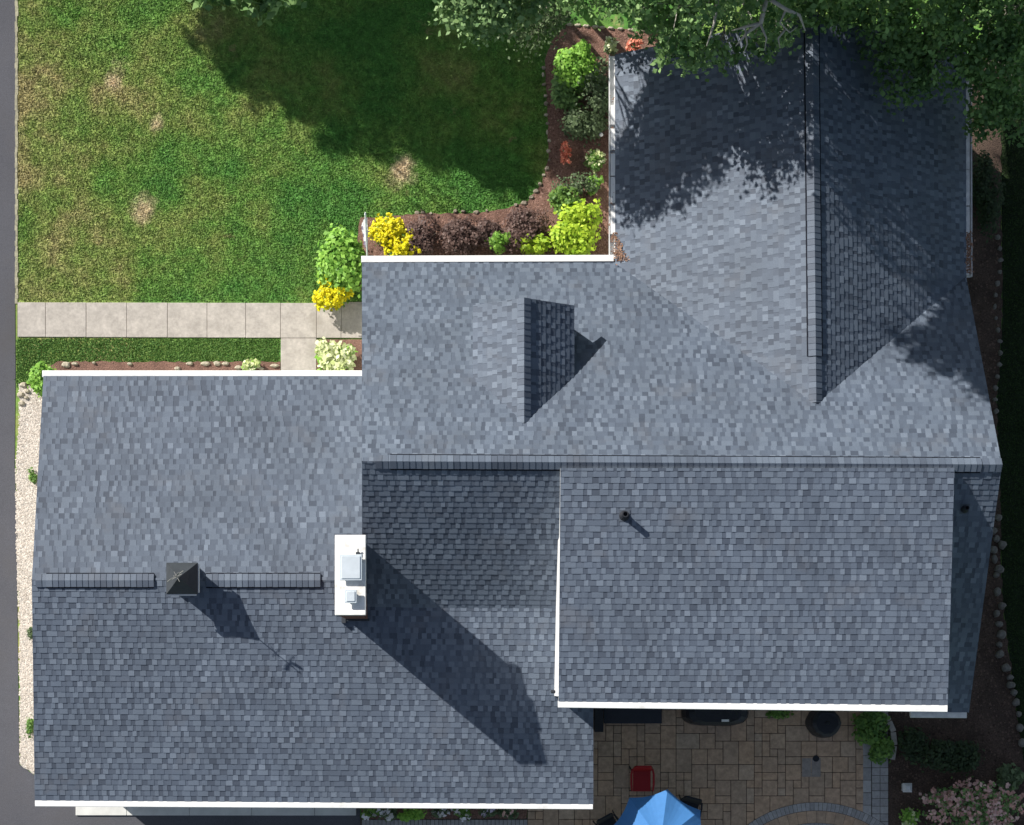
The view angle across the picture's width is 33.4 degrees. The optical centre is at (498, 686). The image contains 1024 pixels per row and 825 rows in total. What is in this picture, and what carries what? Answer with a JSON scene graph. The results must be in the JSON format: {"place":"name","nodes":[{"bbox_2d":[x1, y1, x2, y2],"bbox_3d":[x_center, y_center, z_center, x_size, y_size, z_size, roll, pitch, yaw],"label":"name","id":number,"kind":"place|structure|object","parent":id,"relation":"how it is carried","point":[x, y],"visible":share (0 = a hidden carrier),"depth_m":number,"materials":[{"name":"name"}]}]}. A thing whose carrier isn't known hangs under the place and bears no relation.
{"place":"outdoors","nodes":[
{"label":"outdoors","id":0,"kind":"place"},
{"bbox_2d":[0,0,359,824],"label":"driveway","id":1,"kind":"structure","parent":0,"point":[18,806],"depth_m":44.79,"materials":[{"name":"asphalt"}]},
{"bbox_2d":[76,807,355,814],"bbox_3d":[-7.406,2.828,44.770,7.347,0.060,1.083,0,90,0],"label":"garage apron","id":2,"kind":"object","parent":1,"relation":"on","point":[195,811],"visible":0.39,"depth_m":44.74,"materials":[{"name":"concrete"}]},
{"bbox_2d":[17,302,361,369],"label":"sidewalk","id":3,"kind":"structure","parent":0,"point":[292,326],"depth_m":44.76,"materials":[{"name":"concrete"}]},
{"bbox_2d":[16,0,575,302],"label":"lawn grass","id":4,"kind":"structure","parent":0,"point":[297,171],"depth_m":44.79,"materials":[{"name":"plant"}]},
{"bbox_2d":[311,275,353,311],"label":"flowering shrub","id":5,"kind":"object","parent":4,"relation":"on","point":[327,297],"visible":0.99,"depth_m":44.16,"materials":[{"name":"yellow plant"}]},
{"bbox_2d":[314,223,365,297],"bbox_3d":[-4.005,-11.015,44.250,1.531,1.112,1.915,0,90,0],"label":"leafy shrub","id":6,"kind":"object","parent":4,"relation":"on","point":[339,263],"visible":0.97,"depth_m":43.93,"materials":[{"name":"plant"}]},
{"bbox_2d":[15,0,1019,816],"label":"ground","id":7,"kind":"structure","parent":0,"point":[585,16],"depth_m":44.80,"materials":[{"name":"plant"}]},
{"bbox_2d":[15,0,18,303],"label":"lawn edge strip","id":8,"kind":"object","parent":7,"relation":"on","point":[16,149],"visible":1,"depth_m":44.78,"materials":[{"name":"concrete"}]},
{"bbox_2d":[15,384,41,773],"bbox_3d":[-12.115,-2.822,44.775,1.032,0.050,10.257,-1,90,0],"label":"gravel strip","id":9,"kind":"object","parent":7,"relation":"on","point":[19,534],"visible":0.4,"depth_m":44.75,"materials":[{"name":"gravel"}]},
{"bbox_2d":[15,386,41,771],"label":"gravel pebbles","id":10,"kind":"object","parent":9,"relation":"on","point":[19,494],"visible":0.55,"depth_m":44.74,"materials":[{"name":"gravel"}]},
{"bbox_2d":[24,717,33,737],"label":"weed","id":11,"kind":"object","parent":9,"relation":"on","point":[29,724],"visible":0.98,"depth_m":44.62,"materials":[{"name":"green plant"}]},
{"bbox_2d":[26,627,32,639],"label":"weed","id":12,"kind":"object","parent":9,"relation":"on","point":[29,633],"visible":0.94,"depth_m":44.68,"materials":[{"name":"green plant"}]},
{"bbox_2d":[28,467,37,484],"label":"weed","id":13,"kind":"object","parent":9,"relation":"on","point":[32,477],"visible":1,"depth_m":44.61,"materials":[{"name":"green plant"}]},
{"bbox_2d":[14,337,280,386],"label":"grass","id":14,"kind":"structure","parent":7,"relation":"on","point":[124,349],"depth_m":44.79,"materials":[{"name":"plant"}]},
{"bbox_2d":[30,361,279,384],"bbox_3d":[-9.008,-8.198,44.785,6.628,0.040,0.696,0,90,0],"label":"mulch strip","id":15,"kind":"object","parent":7,"relation":"on","point":[114,365],"visible":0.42,"depth_m":44.77,"materials":[{"name":"brown plant"}]},
{"bbox_2d":[26,361,55,397],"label":"leafy shrub","id":16,"kind":"object","parent":15,"relation":"on","point":[35,379],"visible":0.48,"depth_m":44.24,"materials":[{"name":"plant"}]},
{"bbox_2d":[61,362,69,367],"bbox_3d":[-11.347,-8.445,44.774,0.230,0.157,0.157,0,90,0],"label":"edging stone","id":17,"kind":"object","parent":15,"relation":"on","point":[66,364],"visible":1,"depth_m":44.71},
{"bbox_2d":[241,358,260,369],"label":"perennial","id":18,"kind":"object","parent":15,"relation":"on","point":[251,364],"visible":0.98,"depth_m":44.52,"materials":[{"name":"plant"}]},
{"bbox_2d":[186,0,306,26],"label":"broadleaf tree","id":19,"kind":"object","parent":7,"relation":"on","point":[256,11],"visible":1,"depth_m":38.44,"materials":[{"name":"green plant"}]},
{"bbox_2d":[316,339,361,369],"bbox_3d":[-4.098,-8.489,44.785,1.345,0.040,1.243,0,90,0],"label":"mulch corner","id":20,"kind":"object","parent":7,"relation":"on","point":[357,343],"visible":0.29,"depth_m":44.77,"materials":[{"name":"brown soil"}]},
{"bbox_2d":[314,336,357,369],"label":"hosta","id":21,"kind":"object","parent":20,"relation":"on","point":[331,355],"visible":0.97,"depth_m":44.26,"materials":[{"name":"plant"}]},
{"bbox_2d":[361,808,526,819],"bbox_3d":[-1.424,3.129,44.775,4.408,0.050,0.697,0,90,0],"label":"flower bed","id":22,"kind":"object","parent":7,"relation":"on","point":[476,815],"visible":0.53,"depth_m":44.75,"materials":[{"name":"brown soil"}]},
{"bbox_2d":[361,808,384,820],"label":"bedding plant","id":23,"kind":"object","parent":22,"relation":"on","point":[368,813],"visible":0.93,"depth_m":44.47,"materials":[{"name":"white plant"}]},
{"bbox_2d":[378,808,397,821],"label":"bedding plant","id":24,"kind":"object","parent":22,"relation":"on","point":[389,814],"visible":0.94,"depth_m":44.47,"materials":[{"name":"white plant"}]},
{"bbox_2d":[397,808,426,822],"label":"bedding plant","id":25,"kind":"object","parent":22,"relation":"on","point":[415,814],"visible":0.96,"depth_m":44.50,"materials":[{"name":"plant"}]},
{"bbox_2d":[429,809,450,818],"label":"bedding plant","id":26,"kind":"object","parent":22,"relation":"on","point":[439,813],"visible":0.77,"depth_m":44.48,"materials":[{"name":"white plant"}]},
{"bbox_2d":[451,809,471,821],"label":"bedding plant","id":27,"kind":"object","parent":22,"relation":"on","point":[463,814],"visible":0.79,"depth_m":44.47,"materials":[{"name":"white plant"}]},
{"bbox_2d":[478,809,497,817],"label":"bedding plant","id":28,"kind":"object","parent":22,"relation":"on","point":[484,813],"visible":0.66,"depth_m":44.49,"materials":[{"name":"white plant"}]},
{"bbox_2d":[496,809,518,818],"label":"bedding plant","id":29,"kind":"object","parent":22,"relation":"on","point":[506,813],"visible":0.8,"depth_m":44.47,"materials":[{"name":"pink plant"}]},
{"bbox_2d":[426,0,556,50],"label":"broadleaf tree","id":30,"kind":"object","parent":7,"relation":"on","point":[498,14],"visible":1,"depth_m":38.52,"materials":[{"name":"green plant"}]},
{"bbox_2d":[358,24,660,290],"bbox_3d":[0.465,-13.880,44.785,8.430,0.040,6.992,0,90,0],"label":"mulch bed","id":31,"kind":"object","parent":7,"relation":"on","point":[551,108],"visible":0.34,"depth_m":44.77,"materials":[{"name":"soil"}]},
{"bbox_2d":[367,212,420,255],"bbox_3d":[-2.700,-11.639,44.336,1.020,0.942,1.564,-43,90,0],"label":"flowering shrub","id":32,"kind":"object","parent":31,"relation":"on","point":[388,233],"visible":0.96,"depth_m":44.08,"materials":[{"name":"yellow plant"}]},
{"bbox_2d":[401,212,443,255],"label":"burgundy shrub","id":33,"kind":"object","parent":31,"relation":"on","point":[423,240],"visible":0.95,"depth_m":44.16,"materials":[{"name":"brown plant"}]},
{"bbox_2d":[438,216,479,255],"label":"burgundy shrub","id":34,"kind":"object","parent":31,"relation":"on","point":[455,236],"visible":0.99,"depth_m":44.18,"materials":[{"name":"brown plant"}]},
{"bbox_2d":[465,217,509,254],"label":"burgundy shrub","id":35,"kind":"object","parent":31,"relation":"on","point":[484,229],"visible":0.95,"depth_m":44.15,"materials":[{"name":"brown plant"}]},
{"bbox_2d":[485,231,510,254],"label":"perennial","id":36,"kind":"object","parent":31,"relation":"on","point":[497,239],"visible":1,"depth_m":44.06,"materials":[{"name":"plant"}]},
{"bbox_2d":[501,204,553,254],"bbox_3d":[0.683,-11.824,44.383,1.278,0.847,1.548,19,90,0],"label":"burgundy shrub","id":37,"kind":"object","parent":31,"relation":"on","point":[521,224],"visible":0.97,"depth_m":44.15,"materials":[{"name":"brown plant"}]},
{"bbox_2d":[514,233,553,254],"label":"perennial","id":38,"kind":"object","parent":31,"relation":"on","point":[540,244],"visible":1,"depth_m":44.18,"materials":[{"name":"green plant"}]},
{"bbox_2d":[547,183,582,220],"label":"leafy shrub","id":39,"kind":"object","parent":31,"relation":"on","point":[558,197],"visible":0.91,"depth_m":44.27,"materials":[{"name":"green plant"}]},
{"bbox_2d":[560,140,571,164],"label":"coral flower clump","id":40,"kind":"object","parent":31,"relation":"on","point":[565,149],"visible":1,"depth_m":44.32,"materials":[{"name":"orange plant"}]},
{"bbox_2d":[549,71,585,111],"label":"dark shrub","id":41,"kind":"object","parent":31,"relation":"on","point":[566,97],"visible":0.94,"depth_m":44.13,"materials":[{"name":"green plant"}]},
{"bbox_2d":[546,197,602,254],"bbox_3d":[1.966,-11.825,44.307,1.482,1.002,1.716,0,90,0],"label":"golden shrub","id":42,"kind":"object","parent":31,"relation":"on","point":[571,233],"visible":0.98,"depth_m":44.05,"materials":[{"name":"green plant"}]},
{"bbox_2d":[551,38,600,92],"bbox_3d":[2.004,-15.947,44.156,1.275,1.296,1.290,-26,90,0],"label":"climbing shrub","id":43,"kind":"object","parent":31,"relation":"on","point":[575,61],"visible":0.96,"depth_m":43.74,"materials":[{"name":"plant"}]},
{"bbox_2d":[551,170,600,196],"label":"twiggy shrub","id":44,"kind":"object","parent":31,"relation":"on","point":[579,187],"visible":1,"depth_m":44.32,"materials":[{"name":"green plant"}]},
{"bbox_2d":[557,103,607,147],"bbox_3d":[2.192,-14.568,44.292,1.249,1.026,0.906,26,90,0],"label":"dark shrub","id":45,"kind":"object","parent":31,"relation":"on","point":[584,123],"visible":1,"depth_m":44.07,"materials":[{"name":"green plant"}]},
{"bbox_2d":[577,56,608,117],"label":"grey green shrub","id":46,"kind":"object","parent":31,"relation":"on","point":[598,101],"visible":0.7,"depth_m":43.72,"materials":[{"name":"green plant"}]},
{"bbox_2d":[583,148,606,173],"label":"perennial","id":47,"kind":"object","parent":31,"relation":"on","point":[595,158],"visible":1,"depth_m":44.45,"materials":[{"name":"green plant"}]},
{"bbox_2d":[587,175,603,195],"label":"perennial","id":48,"kind":"object","parent":31,"relation":"on","point":[599,182],"visible":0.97,"depth_m":44.48,"materials":[{"name":"plant"}]},
{"bbox_2d":[603,36,618,57],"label":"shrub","id":49,"kind":"object","parent":31,"relation":"on","point":[610,46],"visible":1,"depth_m":44.28,"materials":[{"name":"green plant"}]},
{"bbox_2d":[625,38,643,51],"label":"coral flower clump","id":50,"kind":"object","parent":31,"relation":"on","point":[630,46],"visible":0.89,"depth_m":44.36,"materials":[{"name":"orange plant"}]},
{"bbox_2d":[32,11,1002,808],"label":"house","id":51,"kind":"structure","parent":7,"relation":"on","point":[484,531],"depth_m":40.43,"materials":[{"name":"grey"}]},
{"bbox_2d":[361,212,367,255],"bbox_3d":[-3.285,-11.071,42.023,0.190,1.151,0.927,0,90,0],"label":"flag","id":52,"kind":"object","parent":51,"relation":"attached to","point":[364,226],"visible":1,"depth_m":41.91,"materials":[{"name":"fabric"}]},
{"bbox_2d":[610,232,629,264],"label":"leaf litter","id":53,"kind":"object","parent":51,"relation":"on","point":[620,255],"visible":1,"depth_m":41.90,"materials":[{"name":"plant"}]},
{"bbox_2d":[964,231,975,276],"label":"leaf litter","id":54,"kind":"object","parent":51,"relation":"on","point":[969,251],"visible":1,"depth_m":41.77,"materials":[{"name":"plant"}]},
{"bbox_2d":[497,0,581,61],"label":"broadleaf tree","id":55,"kind":"object","parent":7,"relation":"on","point":[548,22],"visible":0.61,"depth_m":42.43,"materials":[{"name":"green plant"}]},
{"bbox_2d":[548,0,676,45],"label":"broadleaf tree","id":56,"kind":"object","parent":7,"relation":"on","point":[584,5],"visible":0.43,"depth_m":40.84,"materials":[{"name":"green plant"}]},
{"bbox_2d":[360,708,887,824],"bbox_3d":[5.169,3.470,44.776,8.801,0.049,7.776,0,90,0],"label":"patio","id":57,"kind":"structure","parent":7,"relation":"on","point":[800,740],"depth_m":44.76,"materials":[{"name":"stone"}]},
{"bbox_2d":[594,708,602,731],"bbox_3d":[2.599,0.805,44.447,0.225,0.615,0.724,0,90,0],"label":"utility box","id":58,"kind":"object","parent":57,"relation":"on","point":[598,719],"visible":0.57,"depth_m":44.14,"materials":[{"name":"black plastic"}]},
{"bbox_2d":[593,810,618,824],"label":"patio chair","id":59,"kind":"object","parent":57,"relation":"on","point":[608,819],"visible":0.94,"depth_m":44.28,"materials":[{"name":"metal"}]},
{"bbox_2d":[362,711,887,824],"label":"paver border","id":60,"kind":"object","parent":57,"relation":"on","point":[879,790],"visible":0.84,"depth_m":44.75,"materials":[{"name":"stone"}]},
{"bbox_2d":[850,711,890,745],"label":"hosta","id":61,"kind":"object","parent":60,"relation":"on","point":[868,724],"visible":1,"depth_m":44.42,"materials":[{"name":"green plant"}]},
{"bbox_2d":[604,708,661,722],"bbox_3d":[3.509,0.560,44.672,1.518,0.165,0.790,0,90,0],"label":"door step","id":62,"kind":"object","parent":57,"relation":"on","point":[621,715],"depth_m":44.59,"materials":[{"name":"stone"}]},
{"bbox_2d":[629,766,654,790],"bbox_3d":[3.725,2.377,44.304,0.636,0.904,0.712,0,90,0],"label":"patio chair","id":63,"kind":"object","parent":57,"relation":"on","point":[641,778],"visible":1,"depth_m":44.34,"materials":[{"name":"red fabric"}]},
{"bbox_2d":[614,789,700,824],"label":"patio umbrella","id":64,"kind":"object","parent":57,"relation":"on","point":[667,807],"visible":1,"depth_m":42.50,"materials":[{"name":"blue fabric"}]},
{"bbox_2d":[679,794,702,816],"bbox_3d":[4.943,3.184,44.304,0.636,0.904,0.712,14,90,0],"label":"patio chair","id":65,"kind":"object","parent":57,"relation":"on","point":[693,802],"visible":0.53,"depth_m":44.13,"materials":[{"name":"metal"}]},
{"bbox_2d":[681,709,748,725],"bbox_3d":[5.631,0.656,44.196,1.693,1.112,0.725,0,90,0],"label":"covered grill","id":66,"kind":"object","parent":57,"relation":"on","point":[711,717],"visible":0.61,"depth_m":43.66,"materials":[{"name":"fabric"}]},
{"bbox_2d":[765,710,793,719],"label":"perennial","id":67,"kind":"object","parent":57,"relation":"on","point":[782,714],"visible":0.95,"depth_m":44.57,"materials":[{"name":"green plant"}]},
{"bbox_2d":[802,758,820,776],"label":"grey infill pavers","id":68,"kind":"object","parent":57,"relation":"on","point":[806,768],"visible":1,"depth_m":44.75,"materials":[{"name":"stone"}]},
{"bbox_2d":[749,803,883,824],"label":"circle border","id":69,"kind":"object","parent":57,"relation":"on","point":[825,806],"visible":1,"depth_m":44.74,"materials":[{"name":"stone"}]},
{"bbox_2d":[748,802,884,824],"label":"circle bedding","id":70,"kind":"object","parent":57,"relation":"on","point":[818,808],"visible":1,"depth_m":44.75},
{"bbox_2d":[764,811,867,824],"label":"circle field","id":71,"kind":"structure","parent":70,"relation":"on","point":[815,817],"depth_m":44.74,"materials":[{"name":"stone"}]},
{"bbox_2d":[805,711,840,737],"bbox_3d":[8.456,0.935,44.277,0.833,0.950,0.803,0,90,0],"label":"covered grill","id":72,"kind":"object","parent":57,"relation":"on","point":[823,724],"visible":0.85,"depth_m":43.86,"materials":[{"name":"fabric"}]},
{"bbox_2d":[868,736,896,764],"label":"leafy plant","id":73,"kind":"object","parent":57,"relation":"on","point":[879,749],"visible":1,"depth_m":44.45,"materials":[{"name":"green plant"}]},
{"bbox_2d":[593,0,825,81],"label":"broadleaf tree","id":74,"kind":"object","parent":7,"relation":"on","point":[681,39],"visible":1,"depth_m":38.06,"materials":[{"name":"green plant"}]},
{"bbox_2d":[761,0,910,40],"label":"broadleaf tree","id":75,"kind":"object","parent":7,"relation":"on","point":[833,6],"visible":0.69,"depth_m":38.29,"materials":[{"name":"green plant"}]},
{"bbox_2d":[814,0,1023,147],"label":"broadleaf tree","id":76,"kind":"object","parent":7,"relation":"on","point":[954,29],"visible":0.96,"depth_m":39.23,"materials":[{"name":"green plant"}]},
{"bbox_2d":[888,58,1023,824],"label":"mulch border","id":77,"kind":"object","parent":7,"relation":"on","point":[993,148],"visible":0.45,"depth_m":44.77,"materials":[{"name":"soil"}]},
{"bbox_2d":[886,721,895,731],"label":"edging block","id":78,"kind":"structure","parent":77,"relation":"on","point":[892,727],"depth_m":44.60,"materials":[{"name":"concrete"}]},
{"bbox_2d":[889,732,896,744],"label":"edging block","id":79,"kind":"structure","parent":77,"relation":"on","point":[893,737],"depth_m":44.60,"materials":[{"name":"concrete"}]},
{"bbox_2d":[902,783,911,791],"bbox_3d":[10.670,2.630,44.620,0.240,0.290,0.240,0,90,0],"label":"garden lantern","id":80,"kind":"object","parent":77,"relation":"on","point":[906,787],"visible":1,"depth_m":44.51,"materials":[{"name":"white metal"}]},
{"bbox_2d":[898,807,920,824],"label":"perennial","id":81,"kind":"object","parent":77,"relation":"on","point":[911,816],"visible":1,"depth_m":44.50,"materials":[{"name":"plant"}]},
{"bbox_2d":[897,726,929,764],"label":"dark shrub","id":82,"kind":"object","parent":77,"relation":"on","point":[912,743],"visible":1,"depth_m":44.30,"materials":[{"name":"green plant"}]},
{"bbox_2d":[919,787,950,808],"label":"flowering plant","id":83,"kind":"object","parent":77,"relation":"on","point":[926,800],"visible":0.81,"depth_m":44.46,"materials":[{"name":"pink plant"}]},
{"bbox_2d":[913,738,984,776],"bbox_3d":[11.700,1.828,44.355,1.832,0.905,0.999,0,90,0],"label":"dark shrub","id":84,"kind":"object","parent":77,"relation":"on","point":[952,756],"visible":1,"depth_m":44.14,"materials":[{"name":"green plant"}]},
{"bbox_2d":[891,183,1023,824],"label":"border bark chips","id":85,"kind":"object","parent":77,"relation":"on","point":[983,628],"visible":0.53,"depth_m":44.76,"materials":[{"name":"wood"}]},
{"bbox_2d":[917,776,1023,824],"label":"rhododendron","id":86,"kind":"object","parent":77,"relation":"on","point":[966,808],"visible":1,"depth_m":43.97,"materials":[{"name":"pink plant"}]},
{"bbox_2d":[972,145,1005,242],"bbox_3d":[12.697,-12.791,44.245,0.982,1.126,2.487,-14,90,0],"label":"dark shrub","id":87,"kind":"object","parent":77,"relation":"on","point":[982,191],"visible":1,"depth_m":44.02,"materials":[{"name":"green plant"}]},
{"bbox_2d":[990,546,997,553],"bbox_3d":[12.979,-3.593,44.752,0.215,0.201,0.208,0,90,0],"label":"fieldstone","id":88,"kind":"object","parent":77,"relation":"on","point":[994,550],"visible":0.86,"depth_m":44.67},
{"bbox_2d":[991,555,997,563],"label":"fieldstone","id":89,"kind":"object","parent":77,"relation":"on","point":[994,559],"visible":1,"depth_m":44.70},
{"bbox_2d":[993,535,999,542],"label":"fieldstone","id":90,"kind":"object","parent":77,"relation":"on","point":[996,538],"visible":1,"depth_m":44.69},
{"bbox_2d":[993,610,999,617],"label":"fieldstone","id":91,"kind":"object","parent":77,"relation":"on","point":[996,613],"visible":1,"depth_m":44.64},
{"bbox_2d":[994,587,1000,595],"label":"fieldstone","id":92,"kind":"object","parent":77,"relation":"on","point":[997,591],"visible":1,"depth_m":44.66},
{"bbox_2d":[995,514,1001,520],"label":"fieldstone","id":93,"kind":"object","parent":77,"relation":"on","point":[998,517],"visible":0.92,"depth_m":44.67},
{"bbox_2d":[994,565,1003,572],"bbox_3d":[13.111,-3.092,44.713,0.255,0.276,0.233,0,90,0],"label":"fieldstone","id":94,"kind":"object","parent":77,"relation":"on","point":[999,568],"visible":1,"depth_m":44.61,"materials":[{"name":"stone"}]},
{"bbox_2d":[995,621,1002,626],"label":"fieldstone","id":95,"kind":"object","parent":77,"relation":"on","point":[998,623],"visible":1,"depth_m":44.67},
{"bbox_2d":[995,650,1003,657],"bbox_3d":[13.134,-0.852,44.725,0.235,0.254,0.197,-44,90,0],"label":"fieldstone","id":96,"kind":"object","parent":77,"relation":"on","point":[999,654],"visible":1,"depth_m":44.63,"materials":[{"name":"stone"}]},
{"bbox_2d":[996,630,1005,638],"bbox_3d":[13.183,-1.375,44.736,0.242,0.233,0.233,26,90,0],"label":"fieldstone","id":97,"kind":"object","parent":77,"relation":"on","point":[1001,634],"visible":1,"depth_m":44.65,"materials":[{"name":"stone"}]},
{"bbox_2d":[998,540,1006,549],"bbox_3d":[13.206,-3.717,44.742,0.232,0.221,0.222,17,90,0],"label":"fieldstone","id":98,"kind":"object","parent":77,"relation":"on","point":[1002,545],"visible":1,"depth_m":44.66,"materials":[{"name":"stone"}]},
{"bbox_2d":[998,602,1006,609],"bbox_3d":[13.187,-2.131,44.713,0.179,0.277,0.208,38,90,0],"label":"fieldstone","id":99,"kind":"object","parent":77,"relation":"on","point":[1001,605],"visible":1,"depth_m":44.62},
{"bbox_2d":[1001,663,1010,671],"bbox_3d":[13.308,-0.497,44.725,0.230,0.254,0.230,-29,90,0],"label":"fieldstone","id":100,"kind":"object","parent":77,"relation":"on","point":[1006,667],"visible":1,"depth_m":44.64,"materials":[{"name":"stone"}]},
{"bbox_2d":[995,763,1023,794],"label":"grassy plant","id":101,"kind":"object","parent":77,"relation":"on","point":[1014,778],"visible":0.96,"depth_m":44.38,"materials":[{"name":"green plant"}]},
{"bbox_2d":[1006,681,1014,688],"bbox_3d":[13.419,-0.051,44.717,0.222,0.270,0.190,0,90,0],"label":"fieldstone","id":102,"kind":"object","parent":77,"relation":"on","point":[1009,684],"visible":1,"depth_m":44.62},
{"bbox_2d":[1010,689,1017,695],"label":"fieldstone","id":103,"kind":"object","parent":77,"relation":"on","point":[1013,692],"visible":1,"depth_m":44.63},
{"bbox_2d":[1012,698,1019,705],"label":"fieldstone","id":104,"kind":"object","parent":77,"relation":"on","point":[1015,701],"visible":1,"depth_m":44.66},
{"bbox_2d":[1016,724,1023,731],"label":"fieldstone","id":105,"kind":"object","parent":77,"relation":"on","point":[1019,727],"visible":1,"depth_m":44.68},
{"bbox_2d":[1018,738,1023,746],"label":"fieldstone","id":106,"kind":"object","parent":77,"relation":"on","point":[1021,742],"visible":1,"depth_m":44.67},
{"bbox_2d":[997,3,1023,760],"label":"side lawn","id":107,"kind":"structure","parent":0,"point":[1010,441],"depth_m":44.78,"materials":[{"name":"plant"}]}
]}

